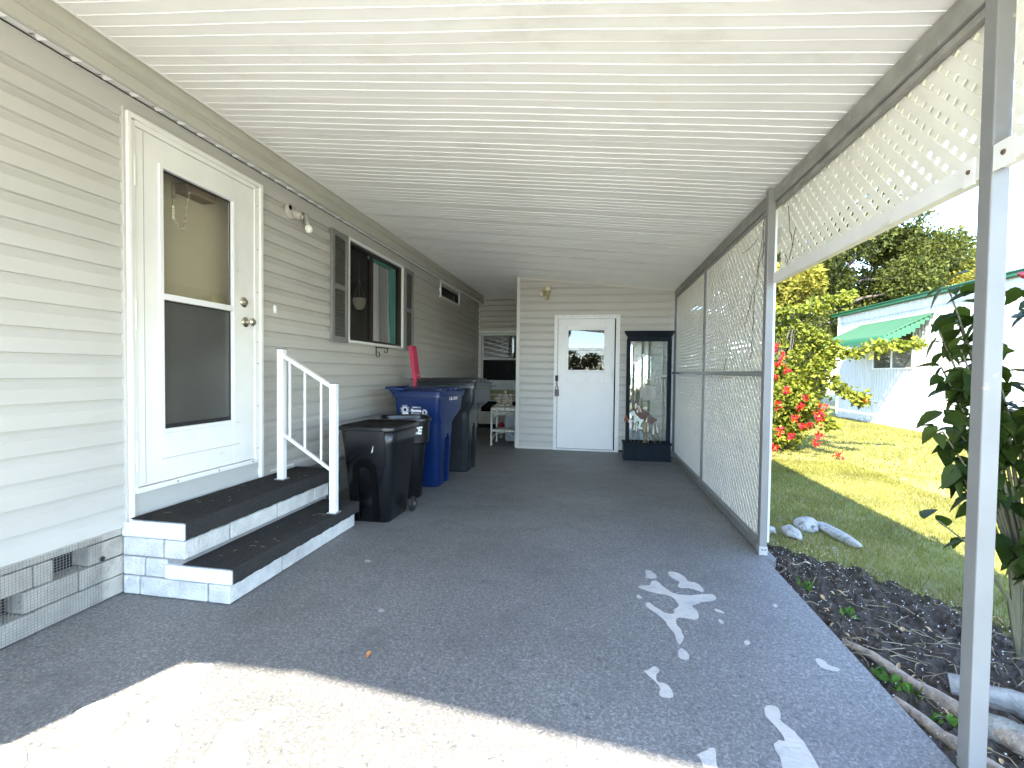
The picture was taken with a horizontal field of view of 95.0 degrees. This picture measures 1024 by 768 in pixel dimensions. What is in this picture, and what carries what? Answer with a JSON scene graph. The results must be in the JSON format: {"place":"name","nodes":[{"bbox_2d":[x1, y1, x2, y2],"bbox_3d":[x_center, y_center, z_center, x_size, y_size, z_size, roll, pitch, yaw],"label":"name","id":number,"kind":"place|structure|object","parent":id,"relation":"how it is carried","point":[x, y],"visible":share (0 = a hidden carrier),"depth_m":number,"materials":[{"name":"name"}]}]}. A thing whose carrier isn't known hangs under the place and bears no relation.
{"place":"outdoors","nodes":[
{"label":"outdoors","id":0,"kind":"place"},
{"bbox_2d":[0,427,956,767],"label":"driveway","id":1,"kind":"structure","parent":0,"point":[516,623],"depth_m":1.95,"materials":[{"name":"paint"}]},
{"bbox_2d":[122,466,358,603],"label":"entry steps","id":2,"kind":"structure","parent":1,"relation":"on","point":[229,545],"depth_m":2.54,"materials":[{"name":"white brick"}]},
{"bbox_2d":[274,349,340,513],"bbox_3d":[-1.414,0.320,3.246,0.467,1.124,0.070,1,2,10],"label":"handrail","id":3,"kind":"object","parent":2,"relation":"on","point":[283,358],"visible":1,"depth_m":3.23,"materials":[{"name":"white metal"}]},
{"bbox_2d":[0,0,516,648],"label":"mobile home","id":4,"kind":"object","parent":1,"relation":"on","point":[160,254],"visible":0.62,"depth_m":2.52,"materials":[{"name":"plastic"}]},
{"bbox_2d":[134,127,255,486],"bbox_3d":[-1.863,-0.402,2.854,0.106,1.873,0.870,1,2,10],"label":"storm door","id":5,"kind":"structure","parent":4,"relation":"in","point":[195,357],"depth_m":2.78,"materials":[{"name":"white paint"}]},
{"bbox_2d":[163,172,228,304],"bbox_3d":[-1.977,-0.386,2.882,0.128,2.100,1.100,1,2,10],"label":"inner door","id":6,"kind":"structure","parent":4,"relation":"in","point":[196,258],"depth_m":2.99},
{"bbox_2d":[287,434,295,447],"bbox_3d":[-1.753,0.453,3.686,0.013,0.095,0.180,1,2,10],"label":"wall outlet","id":7,"kind":"object","parent":4,"relation":"attached to","point":[292,436],"depth_m":3.73,"materials":[{"name":"grey plastic"}]},
{"bbox_2d":[284,204,312,232],"bbox_3d":[-1.674,-1.310,3.711,0.102,0.180,0.254,1,2,10],"label":"wall floodlight","id":8,"kind":"object","parent":4,"relation":"attached to","point":[291,213],"depth_m":3.65,"materials":[{"name":"grey paint"}]},
{"bbox_2d":[348,237,403,348],"bbox_3d":[-1.487,-0.925,5.164,0.069,1.017,1.320,1,2,10],"label":"window","id":9,"kind":"structure","parent":4,"relation":"in","point":[372,254],"depth_m":5.12,"materials":[{"name":"white paint"}]},
{"bbox_2d":[376,347,388,356],"bbox_3d":[-1.454,-0.353,5.261,0.011,0.114,0.315,1,2,10],"label":"scroll bracket","id":10,"kind":"object","parent":4,"relation":"attached to","point":[378,352],"visible":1,"depth_m":5.19,"materials":[{"name":"black metal"}]},
{"bbox_2d":[439,280,459,305],"bbox_3d":[-1.027,-1.473,7.690,0.064,0.260,1.030,1,2,10],"label":"vent window","id":11,"kind":"structure","parent":4,"relation":"in","point":[445,294],"depth_m":7.70,"materials":[{"name":"white paint"}]},
{"bbox_2d":[478,332,515,423],"bbox_3d":[-0.066,-0.110,9.503,1.252,1.870,0.090,1,2,10],"label":"sunroom window","id":12,"kind":"structure","parent":4,"relation":"in","point":[497,350],"depth_m":9.55,"materials":[{"name":"grey glass"}]},
{"bbox_2d":[339,419,419,522],"bbox_3d":[-1.058,0.683,3.786,0.493,0.738,0.579,1,2,10],"label":"wheeled trash can","id":13,"kind":"object","parent":1,"relation":"on","point":[378,454],"visible":0.94,"depth_m":3.56,"materials":[{"name":"black plastic"}]},
{"bbox_2d":[379,414,431,498],"bbox_3d":[-0.991,0.668,4.358,0.472,0.738,0.472,0,2,-16],"label":"trash can","id":14,"kind":"object","parent":1,"relation":"on","point":[418,460],"visible":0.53,"depth_m":4.24,"materials":[{"name":"black plastic"}]},
{"bbox_2d":[408,345,419,385],"bbox_3d":[-1.071,0.281,5.470,0.247,1.450,0.140,1,2,10],"label":"red board","id":15,"kind":"object","parent":1,"relation":"on","point":[414,363],"visible":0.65,"depth_m":5.40,"materials":[{"name":"paint"}]},
{"bbox_2d":[0,560,839,767],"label":"worn paint patches","id":16,"kind":"object","parent":1,"relation":"on","point":[157,739],"visible":1,"depth_m":1.52,"materials":[{"name":"white paint"}]},
{"bbox_2d":[385,385,464,486],"bbox_3d":[-0.913,0.522,4.917,0.693,1.001,0.630,1,2,10],"label":"recycling cart","id":17,"kind":"object","parent":1,"relation":"on","point":[441,406],"visible":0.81,"depth_m":4.67,"materials":[{"name":"blue plastic"}]},
{"bbox_2d":[410,377,492,471],"bbox_3d":[-0.726,0.464,5.639,0.888,1.085,0.630,1,2,10],"label":"trash cart","id":18,"kind":"object","parent":1,"relation":"on","point":[475,396],"visible":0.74,"depth_m":5.39,"materials":[{"name":"grey plastic"}]},
{"bbox_2d":[490,406,514,445],"bbox_3d":[-0.088,0.664,7.546,0.446,0.602,0.447,1,2,10],"label":"wicker table","id":19,"kind":"object","parent":1,"relation":"on","point":[503,429],"visible":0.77,"depth_m":7.36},
{"bbox_2d":[492,391,515,406],"bbox_3d":[-0.115,0.238,7.514,0.398,0.269,0.179,1,2,10],"label":"cherub statue","id":20,"kind":"object","parent":19,"relation":"on","point":[504,400],"visible":0.98,"depth_m":7.51,"materials":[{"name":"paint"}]},
{"bbox_2d":[505,413,514,440],"bbox_3d":[-0.010,0.726,7.944,0.212,0.455,0.212,1,2,10],"label":"storage bucket","id":21,"kind":"object","parent":1,"relation":"on","point":[509,421],"visible":0.55,"depth_m":7.85,"materials":[{"name":"grey plastic"}]},
{"bbox_2d":[55,0,1023,767],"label":"carport","id":22,"kind":"object","parent":1,"relation":"on","point":[497,148],"visible":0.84,"depth_m":2.26,"materials":[{"name":"paint"}]},
{"bbox_2d":[724,206,795,368],"bbox_3d":[1.741,-0.631,3.410,0.028,1.112,1.396,1,2,9],"label":"dead vine","id":23,"kind":"object","parent":22,"relation":"on","point":[763,266],"visible":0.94,"depth_m":3.19,"materials":[{"name":"brown plant"}]},
{"bbox_2d":[515,277,678,451],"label":"storage shed","id":24,"kind":"structure","parent":1,"relation":"on","point":[571,340],"depth_m":6.93,"materials":[{"name":"plastic"}]},
{"bbox_2d":[539,285,550,299],"bbox_3d":[0.489,-1.350,6.932,0.184,0.200,0.170,1,2,10],"label":"wall floodlight","id":25,"kind":"object","parent":24,"relation":"attached to","point":[546,291],"depth_m":6.90,"materials":[{"name":"plastic"}]},
{"bbox_2d":[555,386,558,395],"bbox_3d":[0.664,0.102,6.974,0.060,0.159,0.047,1,2,10],"label":"key lockbox","id":26,"kind":"object","parent":24,"relation":"hanging from","point":[556,392],"visible":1,"depth_m":6.96,"materials":[{"name":"grey metal"}]},
{"bbox_2d":[555,319,614,449],"bbox_3d":[1.070,0.000,6.943,0.858,1.925,0.078,1,2,10],"label":"shed door","id":27,"kind":"structure","parent":24,"relation":"in","point":[584,380],"depth_m":6.94,"materials":[{"name":"white metal"}]},
{"bbox_2d":[622,440,671,461],"bbox_3d":[1.807,0.899,6.334,0.631,0.238,0.282,1,2,10],"label":"planter box","id":28,"kind":"object","parent":1,"relation":"on","point":[639,451],"visible":0.98,"depth_m":6.21,"materials":[{"name":"black wood"}]},
{"bbox_2d":[624,401,656,441],"bbox_3d":[1.719,0.519,6.276,0.432,0.591,0.024,1,2,12],"label":"fairy cutout","id":29,"kind":"object","parent":28,"relation":"in","point":[640,412],"visible":0.98,"depth_m":6.28,"materials":[{"name":"grey paint"}]},
{"bbox_2d":[631,419,660,442],"bbox_3d":[1.806,0.629,6.337,0.405,0.423,0.160,1,2,10],"label":"chandelier","id":30,"kind":"object","parent":28,"relation":"in","point":[644,432],"visible":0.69,"depth_m":6.31,"materials":[{"name":"metal"}]},
{"bbox_2d":[625,331,674,442],"bbox_3d":[1.859,0.058,6.393,0.656,1.558,0.072,1,2,10],"label":"display cabinet","id":31,"kind":"object","parent":28,"relation":"on","point":[649,336],"visible":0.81,"depth_m":6.35,"materials":[{"name":"black wood"}]},
{"bbox_2d":[671,458,751,548],"bbox_3d":[1.880,1.053,4.866,0.120,0.005,3.569,1,2,10],"label":"swept debris","id":32,"kind":"object","parent":1,"relation":"on","point":[704,498],"visible":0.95,"depth_m":4.70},
{"bbox_2d":[498,423,504,438],"bbox_3d":[-0.188,0.810,8.181,0.120,0.270,0.120,1,2,10],"label":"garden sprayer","id":33,"kind":"object","parent":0,"point":[500,435],"visible":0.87,"depth_m":8.14,"materials":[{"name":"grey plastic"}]},
{"bbox_2d":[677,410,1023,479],"bbox_3d":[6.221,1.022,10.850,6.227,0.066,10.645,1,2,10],"label":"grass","id":34,"kind":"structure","parent":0,"point":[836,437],"depth_m":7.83,"materials":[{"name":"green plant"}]},
{"bbox_2d":[679,381,1023,664],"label":"lawn","id":35,"kind":"structure","parent":0,"point":[831,403],"depth_m":4.20,"materials":[{"name":"plant"}]},
{"bbox_2d":[678,310,760,427],"bbox_3d":[4.572,-0.389,10.955,2.933,2.901,2.516,1,2,10],"label":"bush","id":36,"kind":"object","parent":35,"relation":"on","point":[708,356],"visible":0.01,"depth_m":10.45,"materials":[{"name":"green plant"}]},
{"bbox_2d":[700,244,826,381],"bbox_3d":[8.395,-2.384,17.864,6.446,6.704,5.436,0,2,-14],"label":"leafy tree","id":37,"kind":"object","parent":35,"relation":"on","point":[778,260],"visible":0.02,"depth_m":16.79,"materials":[{"name":"green plant"}]},
{"bbox_2d":[769,526,776,534],"bbox_3d":[2.045,1.173,3.759,0.134,0.073,0.105,1,2,10],"label":"garden rock","id":38,"kind":"object","parent":35,"relation":"on","point":[771,528],"visible":0.27,"depth_m":3.71,"materials":[{"name":"stone"}]},
{"bbox_2d":[781,524,802,540],"bbox_3d":[2.189,1.159,3.677,0.118,0.104,0.214,1,2,10],"label":"garden rock","id":39,"kind":"object","parent":35,"relation":"on","point":[789,530],"visible":0.94,"depth_m":3.64,"materials":[{"name":"stone"}]},
{"bbox_2d":[758,262,829,361],"bbox_3d":[5.948,-0.781,10.047,1.379,3.734,1.695,2,2,33],"label":"tree","id":40,"kind":"object","parent":35,"relation":"on","point":[803,287],"visible":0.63,"depth_m":9.41,"materials":[{"name":"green plant"}]},
{"bbox_2d":[752,287,839,400],"bbox_3d":[9.283,-1.203,15.541,3.447,4.762,2.626,1,2,10],"label":"tree","id":41,"kind":"object","parent":35,"relation":"on","point":[817,320],"visible":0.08,"depth_m":14.92,"materials":[{"name":"green plant"}]},
{"bbox_2d":[793,516,818,532],"bbox_3d":[2.421,1.157,3.845,0.189,0.124,0.197,1,2,10],"label":"garden rock","id":42,"kind":"object","parent":35,"relation":"on","point":[809,524],"visible":0.87,"depth_m":3.81,"materials":[{"name":"stone"}]},
{"bbox_2d":[719,288,928,459],"bbox_3d":[4.775,-0.093,7.788,2.766,2.719,1.803,1,2,10],"label":"bougainvillea","id":43,"kind":"object","parent":35,"relation":"on","point":[797,405],"visible":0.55,"depth_m":7.33,"materials":[{"name":"green plant"}]},
{"bbox_2d":[817,521,862,547],"bbox_3d":[2.529,1.176,3.679,0.093,0.089,0.548,1,2,3],"label":"garden rock","id":44,"kind":"object","parent":35,"relation":"on","point":[838,534],"visible":0.79,"depth_m":3.59,"materials":[{"name":"stone"}]},
{"bbox_2d":[741,180,975,401],"bbox_3d":[11.824,-3.539,17.892,8.369,9.090,6.626,1,2,10],"label":"oak tree","id":45,"kind":"object","parent":35,"relation":"on","point":[893,280],"visible":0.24,"depth_m":15.85,"materials":[{"name":"green plant"}]},
{"bbox_2d":[820,231,976,303],"bbox_3d":[16.160,-3.298,20.871,7.672,8.451,6.210,1,2,10],"label":"oak tree","id":46,"kind":"object","parent":35,"relation":"on","point":[970,263],"visible":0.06,"depth_m":18.73,"materials":[{"name":"green plant"}]},
{"bbox_2d":[823,268,1023,439],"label":"neighbour home","id":47,"kind":"object","parent":35,"relation":"on","point":[901,390],"visible":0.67,"depth_m":11.04,"materials":[{"name":"white painted metal siding"},{"name":"green enamel trim"},{"name":"window glass"}]},
{"bbox_2d":[872,329,913,368],"bbox_3d":[9.486,-0.853,11.714,0.040,0.965,1.620,1,2,10],"label":"window","id":48,"kind":"structure","parent":47,"relation":"in","point":[894,360],"depth_m":11.56,"materials":[{"name":"grey glass"}]},
{"bbox_2d":[862,470,1022,522],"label":"grass side","id":49,"kind":"structure","parent":35,"relation":"on","point":[923,480],"depth_m":5.49,"materials":[{"name":"green plant"}]},
{"bbox_2d":[937,267,1011,285],"bbox_3d":[18.387,-1.703,18.467,6.600,5.501,5.232,1,2,10],"label":"leafy tree","id":50,"kind":"object","parent":35,"relation":"on","point":[955,280],"visible":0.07,"depth_m":17.81,"materials":[{"name":"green plant"}]},
{"bbox_2d":[694,90,1023,380],"label":"sky","id":51,"kind":"structure","parent":0,"point":[963,208],"materials":[{"name":"white"}]},
{"bbox_2d":[767,544,1023,767],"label":"soil bed","id":52,"kind":"object","parent":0,"point":[941,615],"visible":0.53,"depth_m":2.27,"materials":[{"name":"black soil"}]},
{"bbox_2d":[795,574,813,591],"bbox_3d":[1.675,1.146,2.689,0.089,0.072,0.074,2,2,31],"label":"seedling","id":53,"kind":"object","parent":52,"relation":"on","point":[805,584],"visible":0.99,"depth_m":2.69,"materials":[{"name":"green plant"}]},
{"bbox_2d":[839,606,860,619],"bbox_3d":[1.706,1.150,2.362,0.089,0.067,0.098,0,2,-20],"label":"seedling","id":54,"kind":"object","parent":52,"relation":"on","point":[848,610],"visible":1,"depth_m":2.36,"materials":[{"name":"green plant"}]},
{"bbox_2d":[871,664,910,687],"bbox_3d":[1.491,1.163,1.859,0.078,0.064,0.141,0,2,-13],"label":"seedling","id":55,"kind":"object","parent":52,"relation":"on","point":[884,676],"visible":0.95,"depth_m":1.85,"materials":[{"name":"green plant"}]},
{"bbox_2d":[771,543,1020,757],"bbox_3d":[1.914,1.172,2.027,0.905,0.022,2.602,1,2,10],"label":"white grit","id":56,"kind":"object","parent":52,"relation":"on","point":[888,609],"visible":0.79,"depth_m":2.46,"materials":[{"name":"grey gravel"}]},
{"bbox_2d":[778,556,1023,767],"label":"dry twigs","id":57,"kind":"object","parent":52,"relation":"on","point":[918,646],"visible":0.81,"depth_m":2.11,"materials":[{"name":"wood"}]},
{"bbox_2d":[891,681,925,702],"bbox_3d":[1.511,1.161,1.777,0.102,0.067,0.081,1,2,10],"label":"seedling","id":58,"kind":"object","parent":52,"relation":"on","point":[907,688],"visible":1,"depth_m":1.78,"materials":[{"name":"green plant"}]},
{"bbox_2d":[820,590,1013,763],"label":"dry leaf litter","id":59,"kind":"object","parent":52,"relation":"on","point":[1001,761],"visible":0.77,"depth_m":2.12,"materials":[{"name":"brown plant"}]},
{"bbox_2d":[841,639,1023,759],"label":"branch log","id":60,"kind":"object","parent":52,"relation":"on","point":[1014,738],"visible":0.75,"depth_m":1.75,"materials":[{"name":"wood"}]},
{"bbox_2d":[930,710,957,726],"bbox_3d":[1.515,1.188,1.647,0.105,0.092,0.074,2,2,30],"label":"seedling","id":61,"kind":"object","parent":52,"relation":"on","point":[951,720],"visible":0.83,"depth_m":1.63,"materials":[{"name":"green plant"}]},
{"bbox_2d":[893,696,1004,767],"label":"branch log","id":62,"kind":"object","parent":52,"relation":"on","point":[929,725],"visible":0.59,"depth_m":1.60,"materials":[{"name":"beige wood"}]},
{"bbox_2d":[911,270,1023,657],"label":"hibiscus shrub","id":63,"kind":"object","parent":52,"relation":"on","point":[955,385],"visible":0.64,"depth_m":2.00,"materials":[{"name":"green plant"}]},
{"bbox_2d":[947,672,1023,720],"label":"branch log","id":64,"kind":"object","parent":52,"relation":"on","point":[1009,701],"visible":0.63,"depth_m":1.72,"materials":[{"name":"grey wood"}]},
{"bbox_2d":[987,713,1023,743],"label":"branch log","id":65,"kind":"object","parent":52,"relation":"on","point":[996,722],"visible":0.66,"depth_m":1.57,"materials":[{"name":"grey wood"}]}
]}

